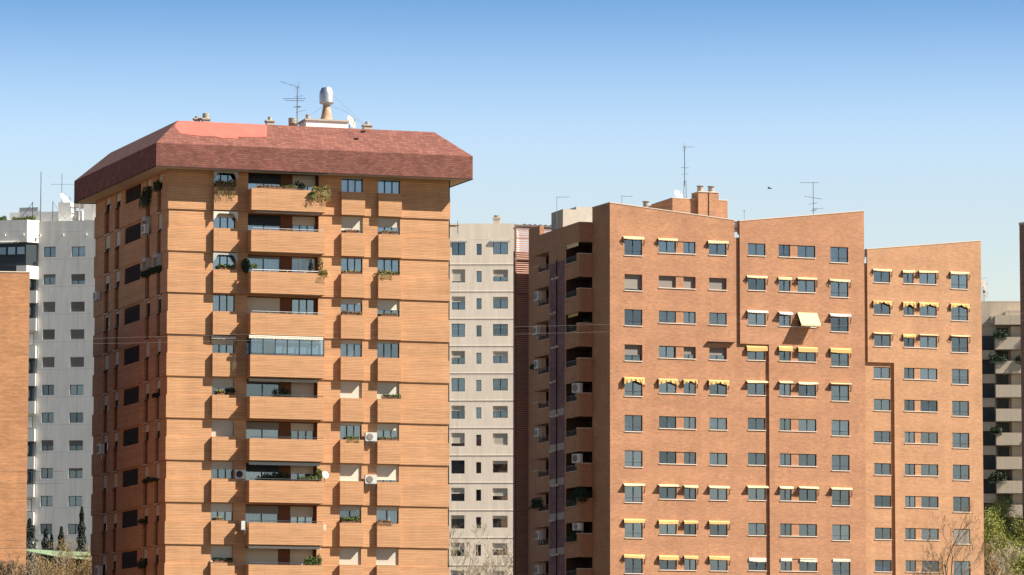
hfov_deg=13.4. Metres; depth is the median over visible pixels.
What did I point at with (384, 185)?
window
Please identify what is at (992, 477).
potted plant
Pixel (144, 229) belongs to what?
air conditioner
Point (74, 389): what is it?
window
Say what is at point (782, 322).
window
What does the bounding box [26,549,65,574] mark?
bare tree
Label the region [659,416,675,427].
window
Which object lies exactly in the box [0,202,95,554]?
apartment block
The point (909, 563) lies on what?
window
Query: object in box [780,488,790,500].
window
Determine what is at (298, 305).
balcony window
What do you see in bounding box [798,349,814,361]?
window
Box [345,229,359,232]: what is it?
potted plant
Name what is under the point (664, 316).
window
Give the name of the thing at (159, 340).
narrow window
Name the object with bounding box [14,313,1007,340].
overhead cable
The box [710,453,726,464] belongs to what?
window
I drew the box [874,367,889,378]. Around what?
window
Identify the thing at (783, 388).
window
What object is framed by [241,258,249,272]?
potted plant
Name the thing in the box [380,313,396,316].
potted plant
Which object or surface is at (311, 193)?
potted plant
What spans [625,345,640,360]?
window
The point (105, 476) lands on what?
narrow window
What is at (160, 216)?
narrow window
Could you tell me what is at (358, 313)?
potted plant
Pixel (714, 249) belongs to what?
window
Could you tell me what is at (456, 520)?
window
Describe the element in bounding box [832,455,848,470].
window
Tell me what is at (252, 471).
balcony door
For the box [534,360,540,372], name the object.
air conditioner
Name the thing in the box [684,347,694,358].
window
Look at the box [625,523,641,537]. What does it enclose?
window
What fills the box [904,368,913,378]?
window
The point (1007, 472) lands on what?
terrace door
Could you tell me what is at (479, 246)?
window
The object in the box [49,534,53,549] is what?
cypress tree
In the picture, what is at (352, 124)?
satellite dish
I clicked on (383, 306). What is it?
window
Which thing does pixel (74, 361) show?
window
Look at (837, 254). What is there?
window
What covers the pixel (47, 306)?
window
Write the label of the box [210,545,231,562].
window
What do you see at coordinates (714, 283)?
window
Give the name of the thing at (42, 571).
bare tree
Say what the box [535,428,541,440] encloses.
air conditioner
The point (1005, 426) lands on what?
terrace door
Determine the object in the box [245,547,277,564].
balcony door
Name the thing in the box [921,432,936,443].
window
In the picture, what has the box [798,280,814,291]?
window
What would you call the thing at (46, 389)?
window
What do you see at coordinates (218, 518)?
potted plant
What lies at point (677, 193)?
satellite dish
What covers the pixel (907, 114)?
sky
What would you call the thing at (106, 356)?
narrow window
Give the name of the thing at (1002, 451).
terrace door
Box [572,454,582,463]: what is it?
air conditioner
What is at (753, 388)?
window
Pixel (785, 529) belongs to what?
window
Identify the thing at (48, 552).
shed
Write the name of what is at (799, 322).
window
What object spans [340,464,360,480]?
window
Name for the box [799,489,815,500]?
window
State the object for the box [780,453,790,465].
window
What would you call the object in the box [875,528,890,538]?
window
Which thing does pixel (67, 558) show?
bare tree
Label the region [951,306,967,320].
window
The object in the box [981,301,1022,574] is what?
apartment block
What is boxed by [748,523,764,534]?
window
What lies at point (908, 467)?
window
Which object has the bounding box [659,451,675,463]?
window
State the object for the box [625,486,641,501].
window
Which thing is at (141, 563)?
potted plant
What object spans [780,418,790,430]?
window
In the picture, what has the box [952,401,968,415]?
window
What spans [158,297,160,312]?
narrow window
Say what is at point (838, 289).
window
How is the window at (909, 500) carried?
in the apartment block at (924, 422)
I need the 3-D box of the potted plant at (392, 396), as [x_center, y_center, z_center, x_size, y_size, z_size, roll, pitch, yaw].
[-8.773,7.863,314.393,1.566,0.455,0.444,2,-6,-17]
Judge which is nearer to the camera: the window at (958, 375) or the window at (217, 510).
the window at (217, 510)
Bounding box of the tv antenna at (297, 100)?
[280,81,321,125]
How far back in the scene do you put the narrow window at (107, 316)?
325.94 m
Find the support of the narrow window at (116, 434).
in the apartment tower at (190, 439)
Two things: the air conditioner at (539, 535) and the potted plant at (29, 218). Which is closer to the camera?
the air conditioner at (539, 535)
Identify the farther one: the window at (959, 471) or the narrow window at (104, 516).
the window at (959, 471)
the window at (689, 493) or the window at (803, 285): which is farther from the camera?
the window at (803, 285)
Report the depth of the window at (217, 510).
310.29 m
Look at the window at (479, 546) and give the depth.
473.02 m
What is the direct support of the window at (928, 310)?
in the apartment block at (924, 422)
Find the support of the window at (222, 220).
in the apartment tower at (190, 439)
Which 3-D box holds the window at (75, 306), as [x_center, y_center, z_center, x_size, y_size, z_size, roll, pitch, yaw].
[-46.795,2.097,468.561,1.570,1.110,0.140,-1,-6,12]
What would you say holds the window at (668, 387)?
in the apartment block at (719, 446)
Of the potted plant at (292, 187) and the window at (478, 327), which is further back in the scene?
the window at (478, 327)
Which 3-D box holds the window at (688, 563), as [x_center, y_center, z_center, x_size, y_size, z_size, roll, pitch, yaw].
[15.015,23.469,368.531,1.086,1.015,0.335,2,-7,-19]
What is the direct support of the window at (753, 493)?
in the apartment block at (719, 446)
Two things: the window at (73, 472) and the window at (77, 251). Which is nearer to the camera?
the window at (73, 472)
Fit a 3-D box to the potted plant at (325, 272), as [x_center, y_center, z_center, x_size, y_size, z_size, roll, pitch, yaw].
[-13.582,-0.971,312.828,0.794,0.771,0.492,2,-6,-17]
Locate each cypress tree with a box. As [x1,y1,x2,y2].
[26,518,40,554]
[41,528,49,554]
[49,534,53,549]
[55,526,66,550]
[76,507,86,551]
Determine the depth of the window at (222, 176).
313.11 m
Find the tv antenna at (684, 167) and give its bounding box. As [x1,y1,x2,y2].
[681,146,688,197]
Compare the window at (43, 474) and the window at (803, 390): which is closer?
the window at (803, 390)
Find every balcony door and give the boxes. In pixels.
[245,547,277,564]
[246,422,278,438]
[246,464,278,480]
[246,506,277,522]
[247,297,279,313]
[247,339,274,354]
[247,380,278,396]
[248,173,280,188]
[248,215,279,229]
[248,256,279,271]
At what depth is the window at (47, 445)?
467.74 m
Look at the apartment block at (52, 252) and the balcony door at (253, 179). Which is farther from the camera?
the apartment block at (52, 252)
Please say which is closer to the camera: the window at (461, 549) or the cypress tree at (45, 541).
the cypress tree at (45, 541)
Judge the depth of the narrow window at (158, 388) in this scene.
312.19 m
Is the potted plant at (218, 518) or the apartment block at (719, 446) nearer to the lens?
the potted plant at (218, 518)
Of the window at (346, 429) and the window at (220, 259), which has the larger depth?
the window at (346, 429)
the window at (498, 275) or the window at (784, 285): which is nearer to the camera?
the window at (784, 285)
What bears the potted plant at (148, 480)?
attached to the apartment tower at (190, 439)
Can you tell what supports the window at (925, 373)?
in the apartment block at (924, 422)
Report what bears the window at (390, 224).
in the apartment tower at (190, 439)
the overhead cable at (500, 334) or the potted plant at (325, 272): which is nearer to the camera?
the overhead cable at (500, 334)
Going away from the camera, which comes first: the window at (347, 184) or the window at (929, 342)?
the window at (347, 184)
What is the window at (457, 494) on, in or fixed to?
in the apartment block at (481, 399)
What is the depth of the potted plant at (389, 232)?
315.56 m
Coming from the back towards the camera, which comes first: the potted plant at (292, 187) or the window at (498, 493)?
the window at (498, 493)
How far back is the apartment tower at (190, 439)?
313.40 m
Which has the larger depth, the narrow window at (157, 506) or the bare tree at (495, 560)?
the bare tree at (495, 560)
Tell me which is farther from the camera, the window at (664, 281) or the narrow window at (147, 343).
the window at (664, 281)
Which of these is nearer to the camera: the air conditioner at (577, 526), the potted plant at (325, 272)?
the potted plant at (325, 272)
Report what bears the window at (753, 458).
in the apartment block at (719, 446)
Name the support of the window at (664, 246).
in the apartment block at (719, 446)
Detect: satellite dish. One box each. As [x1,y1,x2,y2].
[61,193,69,201]
[322,471,328,481]
[347,116,355,127]
[674,190,682,197]
[981,280,987,289]
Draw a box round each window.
[41,440,52,450]
[41,468,52,477]
[41,496,52,505]
[42,385,53,394]
[42,412,53,422]
[42,524,51,533]
[43,302,54,311]
[43,329,54,339]
[43,357,53,366]
[44,247,55,256]
[44,274,55,284]
[68,524,77,533]
[69,440,82,449]
[69,468,82,477]
[69,496,81,505]
[70,357,83,366]
[70,385,83,394]
[70,413,82,422]
[71,274,84,283]
[71,302,84,311]
[71,329,83,338]
[72,247,84,256]
[102,555,105,570]
[103,475,106,490]
[103,515,106,530]
[104,395,107,410]
[104,435,107,450]
[105,315,108,330]
[105,354,108,370]
[106,235,109,251]
[106,275,109,290]
[107,197,110,211]
[113,513,116,528]
[113,554,116,569]
[114,432,117,447]
[114,472,117,488]
[115,351,118,367]
[115,391,118,407]
[116,231,119,246]
[116,271,119,286]
[116,311,118,326]
[117,192,120,206]
[144,507,147,523]
[144,549,147,564]
[145,424,148,440]
[145,466,147,478]
[146,341,149,357]
[146,383,148,399]
[147,300,149,316]
[156,505,158,521]
[156,547,158,563]
[157,380,159,395]
[157,421,159,437]
[157,463,158,479]
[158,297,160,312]
[158,338,160,354]
[159,214,161,229]
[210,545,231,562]
[211,461,232,478]
[211,503,232,520]
[212,339,233,352]
[212,378,233,394]
[212,420,232,436]
[213,213,234,227]
[213,254,234,268]
[213,294,233,311]
[214,172,234,185]
[290,465,312,480]
[290,506,312,522]
[290,549,312,564]
[291,382,313,397]
[291,423,313,439]
[292,216,314,231]
[292,258,314,272]
[292,299,313,314]
[293,175,314,189]
[339,548,359,564]
[340,340,361,356]
[340,381,360,397]
[340,423,360,439]
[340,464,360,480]
[340,506,360,522]
[341,177,361,191]
[341,216,361,232]
[341,258,361,273]
[341,299,361,312]
[376,507,397,523]
[376,548,397,564]
[377,300,398,316]
[377,341,398,357]
[377,382,398,398]
[377,424,398,439]
[377,465,397,481]
[378,179,399,193]
[378,218,399,234]
[378,259,398,272]
[451,406,464,418]
[451,433,464,445]
[451,460,464,473]
[451,488,464,500]
[451,515,463,528]
[451,543,463,555]
[451,570,463,574]
[452,242,464,254]
[452,269,464,281]
[452,297,464,309]
[452,324,464,336]
[452,351,464,363]
[452,378,464,390]
[476,353,480,363]
[476,380,480,390]
[476,407,480,417]
[476,435,480,445]
[476,462,480,472]
[476,490,480,500]
[476,517,480,527]
[476,545,480,555]
[477,244,481,254]
[477,271,481,281]
[477,298,481,308]
[477,326,480,336]
[493,243,507,253]
[493,270,507,280]
[493,297,507,308]
[493,324,507,335]
[493,351,507,362]
[493,379,507,389]
[493,406,507,417]
[493,433,507,444]
[493,461,507,472]
[493,488,507,499]
[493,516,507,527]
[493,543,507,554]
[624,239,641,255]
[624,274,640,290]
[625,309,641,325]
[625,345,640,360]
[625,381,641,395]
[625,415,641,430]
[625,450,641,466]
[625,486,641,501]
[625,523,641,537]
[625,557,641,572]
[659,241,674,252]
[659,276,674,287]
[659,311,675,322]
[659,346,674,357]
[659,381,675,392]
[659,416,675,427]
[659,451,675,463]
[659,487,675,498]
[659,524,675,533]
[659,559,675,569]
[683,242,694,253]
[683,277,693,288]
[684,312,694,323]
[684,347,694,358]
[684,382,694,393]
[684,417,695,428]
[684,452,695,463]
[684,487,695,498]
[684,524,695,534]
[684,558,695,569]
[709,243,725,254]
[709,278,724,289]
[709,313,725,324]
[709,348,725,359]
[709,383,725,394]
[710,418,726,429]
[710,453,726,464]
[710,488,726,499]
[710,524,726,534]
[710,559,726,570]
[748,243,764,255]
[748,278,764,289]
[748,313,764,324]
[748,351,764,359]
[748,383,764,394]
[748,418,764,429]
[748,453,764,464]
[748,488,764,499]
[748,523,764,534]
[748,558,765,569]
[779,245,789,256]
[779,279,789,290]
[779,314,789,325]
[779,350,789,360]
[779,384,789,395]
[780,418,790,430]
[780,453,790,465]
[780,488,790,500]
[780,523,790,535]
[780,559,790,570]
[798,245,814,257]
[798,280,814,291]
[798,316,814,326]
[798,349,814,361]
[798,384,815,395]
[799,419,815,430]
[799,454,815,465]
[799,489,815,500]
[799,524,815,535]
[799,559,816,570]
[830,247,847,262]
[831,281,847,296]
[831,316,847,331]
[831,352,848,365]
[831,385,848,400]
[832,420,848,435]
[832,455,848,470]
[832,490,848,504]
[832,525,849,539]
[832,560,849,574]
[874,271,889,282]
[874,303,889,313]
[874,335,889,345]
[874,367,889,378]
[874,399,889,410]
[874,431,889,442]
[874,463,889,474]
[874,495,890,506]
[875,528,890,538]
[875,560,890,571]
[903,273,912,282]
[903,305,913,314]
[904,337,913,346]
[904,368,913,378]
[904,400,913,410]
[905,432,914,442]
[905,464,914,474]
[905,496,914,506]
[905,528,914,538]
[906,560,915,571]
[919,273,935,283]
[920,305,935,315]
[920,336,936,347]
[920,368,936,379]
[921,400,936,411]
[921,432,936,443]
[921,464,937,475]
[921,496,937,507]
[922,528,937,539]
[922,561,938,571]
[951,274,966,288]
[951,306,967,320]
[952,337,967,351]
[952,369,967,383]
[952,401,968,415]
[952,433,968,447]
[953,465,968,479]
[953,497,969,511]
[953,529,969,543]
[954,561,969,574]
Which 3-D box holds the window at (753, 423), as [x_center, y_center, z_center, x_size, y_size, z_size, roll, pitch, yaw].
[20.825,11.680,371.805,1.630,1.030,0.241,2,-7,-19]
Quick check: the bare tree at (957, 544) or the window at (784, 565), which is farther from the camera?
the bare tree at (957, 544)
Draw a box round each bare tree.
[0,560,33,574]
[1,553,35,574]
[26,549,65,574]
[27,554,77,574]
[32,554,67,574]
[41,560,58,574]
[48,532,91,574]
[58,560,91,574]
[449,521,498,574]
[449,523,483,574]
[459,530,511,574]
[477,529,512,574]
[910,501,986,574]
[913,544,955,574]
[984,537,1022,574]
[984,541,1016,574]
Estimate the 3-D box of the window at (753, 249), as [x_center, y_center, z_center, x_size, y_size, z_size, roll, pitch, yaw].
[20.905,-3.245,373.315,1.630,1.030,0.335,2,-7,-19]
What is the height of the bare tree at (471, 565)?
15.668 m
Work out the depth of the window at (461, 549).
472.91 m
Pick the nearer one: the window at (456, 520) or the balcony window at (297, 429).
the balcony window at (297, 429)
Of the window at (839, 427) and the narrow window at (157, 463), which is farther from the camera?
the window at (839, 427)
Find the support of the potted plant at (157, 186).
hanging from the apartment tower at (190, 439)
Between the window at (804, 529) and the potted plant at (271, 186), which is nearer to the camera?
the potted plant at (271, 186)
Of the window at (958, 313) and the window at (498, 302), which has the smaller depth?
the window at (958, 313)
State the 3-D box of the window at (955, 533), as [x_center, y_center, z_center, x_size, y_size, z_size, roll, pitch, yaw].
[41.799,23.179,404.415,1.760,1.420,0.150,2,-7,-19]
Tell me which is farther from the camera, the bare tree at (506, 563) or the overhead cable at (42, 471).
the bare tree at (506, 563)
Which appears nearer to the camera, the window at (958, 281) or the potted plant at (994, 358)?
the window at (958, 281)
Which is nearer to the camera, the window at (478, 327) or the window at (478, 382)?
the window at (478, 382)
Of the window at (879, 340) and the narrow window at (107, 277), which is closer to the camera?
the narrow window at (107, 277)
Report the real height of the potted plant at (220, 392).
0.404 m
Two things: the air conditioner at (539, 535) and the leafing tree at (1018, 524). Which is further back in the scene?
the leafing tree at (1018, 524)
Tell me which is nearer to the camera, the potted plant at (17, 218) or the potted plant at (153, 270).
the potted plant at (153, 270)
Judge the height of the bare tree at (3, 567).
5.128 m
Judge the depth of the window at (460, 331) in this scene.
475.68 m
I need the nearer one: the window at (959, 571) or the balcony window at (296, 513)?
the balcony window at (296, 513)
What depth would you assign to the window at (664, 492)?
368.57 m
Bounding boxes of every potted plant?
[11,217,23,219]
[23,215,35,219]
[137,518,146,523]
[137,558,146,568]
[139,186,151,207]
[140,268,149,277]
[142,477,156,482]
[149,265,160,274]
[151,392,158,397]
[153,178,160,191]
[212,557,232,562]
[214,517,223,520]
[215,179,235,197]
[216,389,224,394]
[217,264,235,269]
[227,388,234,394]
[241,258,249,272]
[249,263,257,268]
[256,184,283,188]
[262,469,289,480]
[279,387,290,396]
[283,184,296,189]
[294,181,305,189]
[297,475,318,481]
[303,554,321,564]
[308,191,315,198]
[311,185,330,202]
[315,468,322,481]
[317,255,322,270]
[319,269,328,278]
[340,516,359,522]
[341,310,362,315]
[342,269,361,273]
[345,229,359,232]
[346,436,358,441]
[376,519,392,525]
[378,269,392,279]
[378,436,397,440]
[380,230,397,234]
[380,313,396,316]
[381,394,400,398]
[529,497,543,509]
[565,528,578,543]
[566,487,589,504]
[988,352,1007,363]
[988,469,1006,484]
[990,426,1002,435]
[993,329,1006,340]
[998,498,1012,506]
[1015,355,1020,363]
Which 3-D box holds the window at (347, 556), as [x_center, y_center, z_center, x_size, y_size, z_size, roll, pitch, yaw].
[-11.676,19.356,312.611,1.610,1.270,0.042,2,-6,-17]
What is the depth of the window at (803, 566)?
372.00 m
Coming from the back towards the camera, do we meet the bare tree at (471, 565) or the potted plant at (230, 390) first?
the bare tree at (471, 565)
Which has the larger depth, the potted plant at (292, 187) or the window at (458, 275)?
the window at (458, 275)
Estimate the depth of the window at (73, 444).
467.05 m
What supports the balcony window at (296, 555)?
in the apartment tower at (190, 439)
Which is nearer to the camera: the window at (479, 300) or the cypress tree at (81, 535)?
the cypress tree at (81, 535)
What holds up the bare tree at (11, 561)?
on the ground
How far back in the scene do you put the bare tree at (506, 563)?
428.33 m
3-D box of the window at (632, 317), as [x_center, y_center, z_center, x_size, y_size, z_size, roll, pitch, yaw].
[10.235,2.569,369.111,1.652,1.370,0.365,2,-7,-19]
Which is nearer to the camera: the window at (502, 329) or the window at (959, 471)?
the window at (959, 471)
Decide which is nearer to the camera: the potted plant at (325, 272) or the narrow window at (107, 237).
the potted plant at (325, 272)
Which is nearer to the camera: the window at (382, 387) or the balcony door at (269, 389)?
the balcony door at (269, 389)
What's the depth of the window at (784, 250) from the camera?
374.19 m
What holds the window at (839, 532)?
in the apartment block at (719, 446)
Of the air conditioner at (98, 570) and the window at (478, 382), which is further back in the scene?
the window at (478, 382)
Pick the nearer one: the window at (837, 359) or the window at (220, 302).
the window at (220, 302)
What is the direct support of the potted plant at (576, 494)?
on the apartment block at (719, 446)
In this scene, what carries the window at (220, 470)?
in the apartment tower at (190, 439)
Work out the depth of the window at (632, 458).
367.85 m
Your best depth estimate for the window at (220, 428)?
310.82 m
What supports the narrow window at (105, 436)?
in the apartment tower at (190, 439)
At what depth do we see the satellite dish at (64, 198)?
473.47 m
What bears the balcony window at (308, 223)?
in the apartment tower at (190, 439)
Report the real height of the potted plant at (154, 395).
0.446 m
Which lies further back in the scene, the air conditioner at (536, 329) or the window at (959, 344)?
the window at (959, 344)
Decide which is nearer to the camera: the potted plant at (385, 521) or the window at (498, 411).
the potted plant at (385, 521)
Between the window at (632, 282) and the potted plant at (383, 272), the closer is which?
the potted plant at (383, 272)
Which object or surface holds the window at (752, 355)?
in the apartment block at (719, 446)
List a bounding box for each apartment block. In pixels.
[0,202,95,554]
[0,271,29,574]
[449,215,518,574]
[513,185,866,574]
[864,240,983,574]
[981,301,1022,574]
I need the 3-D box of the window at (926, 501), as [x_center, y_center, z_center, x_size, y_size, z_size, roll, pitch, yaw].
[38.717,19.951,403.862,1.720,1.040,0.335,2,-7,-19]
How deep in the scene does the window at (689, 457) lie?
369.65 m
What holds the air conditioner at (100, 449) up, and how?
attached to the apartment tower at (190, 439)
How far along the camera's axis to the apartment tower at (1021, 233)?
482.07 m
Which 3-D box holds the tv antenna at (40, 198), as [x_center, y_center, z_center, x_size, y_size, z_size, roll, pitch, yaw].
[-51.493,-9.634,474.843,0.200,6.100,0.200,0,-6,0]
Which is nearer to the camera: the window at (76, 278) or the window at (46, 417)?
the window at (46, 417)
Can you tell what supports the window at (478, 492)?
in the apartment block at (481, 399)
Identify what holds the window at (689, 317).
in the apartment block at (719, 446)
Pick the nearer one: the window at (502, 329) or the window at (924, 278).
the window at (924, 278)
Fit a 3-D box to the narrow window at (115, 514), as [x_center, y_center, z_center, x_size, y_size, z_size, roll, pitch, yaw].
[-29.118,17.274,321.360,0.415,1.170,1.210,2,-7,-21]
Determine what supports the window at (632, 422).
in the apartment block at (719, 446)
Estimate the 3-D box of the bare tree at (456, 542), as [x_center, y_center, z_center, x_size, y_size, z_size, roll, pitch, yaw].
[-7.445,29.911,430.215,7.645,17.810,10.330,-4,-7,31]
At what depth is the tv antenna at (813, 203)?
384.27 m
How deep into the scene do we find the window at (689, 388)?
370.19 m
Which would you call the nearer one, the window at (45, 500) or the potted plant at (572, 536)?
the potted plant at (572, 536)
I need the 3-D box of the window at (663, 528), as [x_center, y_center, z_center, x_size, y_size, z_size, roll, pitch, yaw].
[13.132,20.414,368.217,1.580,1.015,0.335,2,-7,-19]
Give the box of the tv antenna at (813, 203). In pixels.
[800,182,823,213]
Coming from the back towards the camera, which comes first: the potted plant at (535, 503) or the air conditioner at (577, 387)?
the potted plant at (535, 503)
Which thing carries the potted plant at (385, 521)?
attached to the apartment tower at (190, 439)
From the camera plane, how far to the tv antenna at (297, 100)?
322.22 m
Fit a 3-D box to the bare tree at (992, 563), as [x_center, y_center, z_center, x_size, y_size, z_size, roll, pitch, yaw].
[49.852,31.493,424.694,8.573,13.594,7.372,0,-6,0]
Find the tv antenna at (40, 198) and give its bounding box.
[40,172,41,220]
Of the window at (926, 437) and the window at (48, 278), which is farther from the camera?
the window at (48, 278)
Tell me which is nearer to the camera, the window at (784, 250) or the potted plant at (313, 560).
the potted plant at (313, 560)
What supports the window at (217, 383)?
in the apartment tower at (190, 439)
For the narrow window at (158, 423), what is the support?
in the apartment tower at (190, 439)
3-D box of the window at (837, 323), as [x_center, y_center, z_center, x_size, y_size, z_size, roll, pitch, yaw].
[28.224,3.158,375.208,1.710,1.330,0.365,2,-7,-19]
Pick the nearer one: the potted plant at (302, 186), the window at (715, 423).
the potted plant at (302, 186)
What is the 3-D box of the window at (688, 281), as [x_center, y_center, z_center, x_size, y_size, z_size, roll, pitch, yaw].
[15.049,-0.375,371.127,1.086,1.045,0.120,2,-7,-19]
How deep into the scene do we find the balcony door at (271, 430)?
312.27 m
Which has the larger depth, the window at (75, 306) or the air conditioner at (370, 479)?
the window at (75, 306)
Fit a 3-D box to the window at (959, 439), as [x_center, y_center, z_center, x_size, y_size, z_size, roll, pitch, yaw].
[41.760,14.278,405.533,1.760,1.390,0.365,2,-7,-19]
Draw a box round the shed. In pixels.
[26,549,91,574]
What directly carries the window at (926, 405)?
in the apartment block at (924, 422)
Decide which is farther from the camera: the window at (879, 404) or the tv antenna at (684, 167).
the window at (879, 404)
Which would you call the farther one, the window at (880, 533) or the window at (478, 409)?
the window at (478, 409)
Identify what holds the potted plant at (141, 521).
attached to the apartment tower at (190, 439)
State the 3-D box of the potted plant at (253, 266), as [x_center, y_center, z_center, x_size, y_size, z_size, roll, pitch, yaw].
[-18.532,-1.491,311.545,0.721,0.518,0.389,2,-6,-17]
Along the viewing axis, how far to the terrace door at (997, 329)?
543.38 m
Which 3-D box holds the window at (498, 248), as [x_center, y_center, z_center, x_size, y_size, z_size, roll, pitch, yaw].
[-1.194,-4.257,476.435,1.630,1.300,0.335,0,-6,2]
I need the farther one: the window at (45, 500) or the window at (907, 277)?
the window at (45, 500)
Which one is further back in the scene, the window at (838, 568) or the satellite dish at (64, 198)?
the satellite dish at (64, 198)
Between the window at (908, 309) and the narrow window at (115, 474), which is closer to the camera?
the narrow window at (115, 474)
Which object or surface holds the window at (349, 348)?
in the apartment tower at (190, 439)
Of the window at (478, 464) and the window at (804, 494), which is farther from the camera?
the window at (478, 464)
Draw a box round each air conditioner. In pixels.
[93,291,100,301]
[95,566,102,574]
[97,444,106,458]
[141,224,150,238]
[234,470,245,483]
[239,521,246,530]
[364,432,376,441]
[364,475,376,484]
[533,326,540,338]
[534,291,543,303]
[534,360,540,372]
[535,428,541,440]
[535,565,544,574]
[536,531,542,542]
[572,383,582,393]
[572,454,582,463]
[572,523,583,532]
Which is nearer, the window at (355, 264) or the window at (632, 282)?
the window at (355, 264)
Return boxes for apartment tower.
[74,87,472,574]
[1019,222,1023,572]
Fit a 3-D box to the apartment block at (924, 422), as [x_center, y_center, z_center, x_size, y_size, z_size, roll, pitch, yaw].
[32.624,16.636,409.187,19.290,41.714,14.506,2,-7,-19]
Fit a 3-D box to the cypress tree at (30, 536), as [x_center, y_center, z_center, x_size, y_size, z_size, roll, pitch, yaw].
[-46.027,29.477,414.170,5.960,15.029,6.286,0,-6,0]
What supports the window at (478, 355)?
in the apartment block at (481, 399)
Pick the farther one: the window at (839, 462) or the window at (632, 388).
the window at (839, 462)
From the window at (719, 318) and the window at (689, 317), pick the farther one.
the window at (719, 318)
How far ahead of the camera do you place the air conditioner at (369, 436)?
313.37 m
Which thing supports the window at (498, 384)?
in the apartment block at (481, 399)
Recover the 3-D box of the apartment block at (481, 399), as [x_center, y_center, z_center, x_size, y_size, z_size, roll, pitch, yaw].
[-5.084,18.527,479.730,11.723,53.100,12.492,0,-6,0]
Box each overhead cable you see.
[11,320,1023,345]
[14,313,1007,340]
[23,471,62,471]
[28,483,62,483]
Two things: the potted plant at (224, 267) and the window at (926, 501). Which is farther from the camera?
the window at (926, 501)
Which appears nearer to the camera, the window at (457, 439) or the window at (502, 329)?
the window at (457, 439)
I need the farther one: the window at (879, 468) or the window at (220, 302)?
the window at (879, 468)
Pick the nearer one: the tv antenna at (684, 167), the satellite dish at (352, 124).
the satellite dish at (352, 124)
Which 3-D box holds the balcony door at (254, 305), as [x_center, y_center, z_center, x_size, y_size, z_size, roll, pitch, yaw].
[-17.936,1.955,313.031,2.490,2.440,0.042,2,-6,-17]
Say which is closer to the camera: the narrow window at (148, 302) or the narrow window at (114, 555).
the narrow window at (148, 302)
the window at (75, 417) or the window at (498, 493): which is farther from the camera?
the window at (498, 493)
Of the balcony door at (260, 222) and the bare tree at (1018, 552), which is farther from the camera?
the bare tree at (1018, 552)
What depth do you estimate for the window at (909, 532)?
402.92 m
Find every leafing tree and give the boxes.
[983,505,1023,574]
[984,487,1023,569]
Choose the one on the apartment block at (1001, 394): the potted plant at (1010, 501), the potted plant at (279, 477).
the potted plant at (1010, 501)
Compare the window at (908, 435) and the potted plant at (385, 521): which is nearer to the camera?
the potted plant at (385, 521)
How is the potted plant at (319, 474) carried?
on the apartment tower at (190, 439)
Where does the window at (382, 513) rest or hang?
in the apartment tower at (190, 439)
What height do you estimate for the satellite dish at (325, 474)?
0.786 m
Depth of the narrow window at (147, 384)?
314.79 m
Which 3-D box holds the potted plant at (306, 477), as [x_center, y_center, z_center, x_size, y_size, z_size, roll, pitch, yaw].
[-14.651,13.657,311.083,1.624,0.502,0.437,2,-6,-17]
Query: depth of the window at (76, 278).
468.88 m
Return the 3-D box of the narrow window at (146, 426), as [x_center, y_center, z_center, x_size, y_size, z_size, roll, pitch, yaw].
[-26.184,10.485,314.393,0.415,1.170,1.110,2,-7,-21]
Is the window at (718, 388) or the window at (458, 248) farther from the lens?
the window at (458, 248)
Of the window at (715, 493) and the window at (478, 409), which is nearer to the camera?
the window at (715, 493)
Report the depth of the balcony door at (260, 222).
313.87 m
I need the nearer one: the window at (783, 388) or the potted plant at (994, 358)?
the window at (783, 388)
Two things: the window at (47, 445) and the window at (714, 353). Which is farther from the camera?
the window at (47, 445)
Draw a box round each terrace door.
[996,328,1007,336]
[997,351,1007,360]
[997,375,1007,384]
[997,399,1008,408]
[997,423,1008,432]
[998,447,1008,456]
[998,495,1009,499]
[1000,471,1008,480]
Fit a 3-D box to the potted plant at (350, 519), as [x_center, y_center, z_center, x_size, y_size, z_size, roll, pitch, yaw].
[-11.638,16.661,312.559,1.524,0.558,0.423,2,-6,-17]
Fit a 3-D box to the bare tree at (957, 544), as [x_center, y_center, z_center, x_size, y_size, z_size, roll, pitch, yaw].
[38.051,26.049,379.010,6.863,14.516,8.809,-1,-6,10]
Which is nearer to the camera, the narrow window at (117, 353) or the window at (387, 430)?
the window at (387, 430)
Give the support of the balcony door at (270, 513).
in the apartment tower at (190, 439)
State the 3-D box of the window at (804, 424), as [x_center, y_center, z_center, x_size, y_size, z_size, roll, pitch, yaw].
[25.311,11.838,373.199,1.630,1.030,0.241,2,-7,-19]
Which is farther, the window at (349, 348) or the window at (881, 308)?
the window at (881, 308)
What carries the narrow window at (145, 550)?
in the apartment tower at (190, 439)
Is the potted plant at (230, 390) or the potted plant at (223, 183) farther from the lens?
the potted plant at (223, 183)
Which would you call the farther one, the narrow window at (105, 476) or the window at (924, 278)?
the window at (924, 278)
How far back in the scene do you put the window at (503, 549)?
472.67 m
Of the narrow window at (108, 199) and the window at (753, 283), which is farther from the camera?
the window at (753, 283)
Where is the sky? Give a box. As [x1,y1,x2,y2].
[0,0,1023,300]
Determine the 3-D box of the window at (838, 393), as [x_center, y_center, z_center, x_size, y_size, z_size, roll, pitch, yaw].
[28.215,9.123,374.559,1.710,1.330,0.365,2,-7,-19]
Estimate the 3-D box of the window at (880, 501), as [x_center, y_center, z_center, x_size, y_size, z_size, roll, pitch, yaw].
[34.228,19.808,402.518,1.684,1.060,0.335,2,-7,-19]
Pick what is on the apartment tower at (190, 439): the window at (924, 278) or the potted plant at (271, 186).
the potted plant at (271, 186)
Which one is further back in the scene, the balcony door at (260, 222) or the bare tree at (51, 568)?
the bare tree at (51, 568)
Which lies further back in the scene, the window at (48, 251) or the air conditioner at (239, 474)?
the window at (48, 251)
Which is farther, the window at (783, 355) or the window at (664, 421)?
the window at (783, 355)
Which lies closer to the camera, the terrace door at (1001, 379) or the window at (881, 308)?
the window at (881, 308)
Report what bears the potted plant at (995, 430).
on the apartment block at (1001, 394)
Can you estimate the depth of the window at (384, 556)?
313.41 m

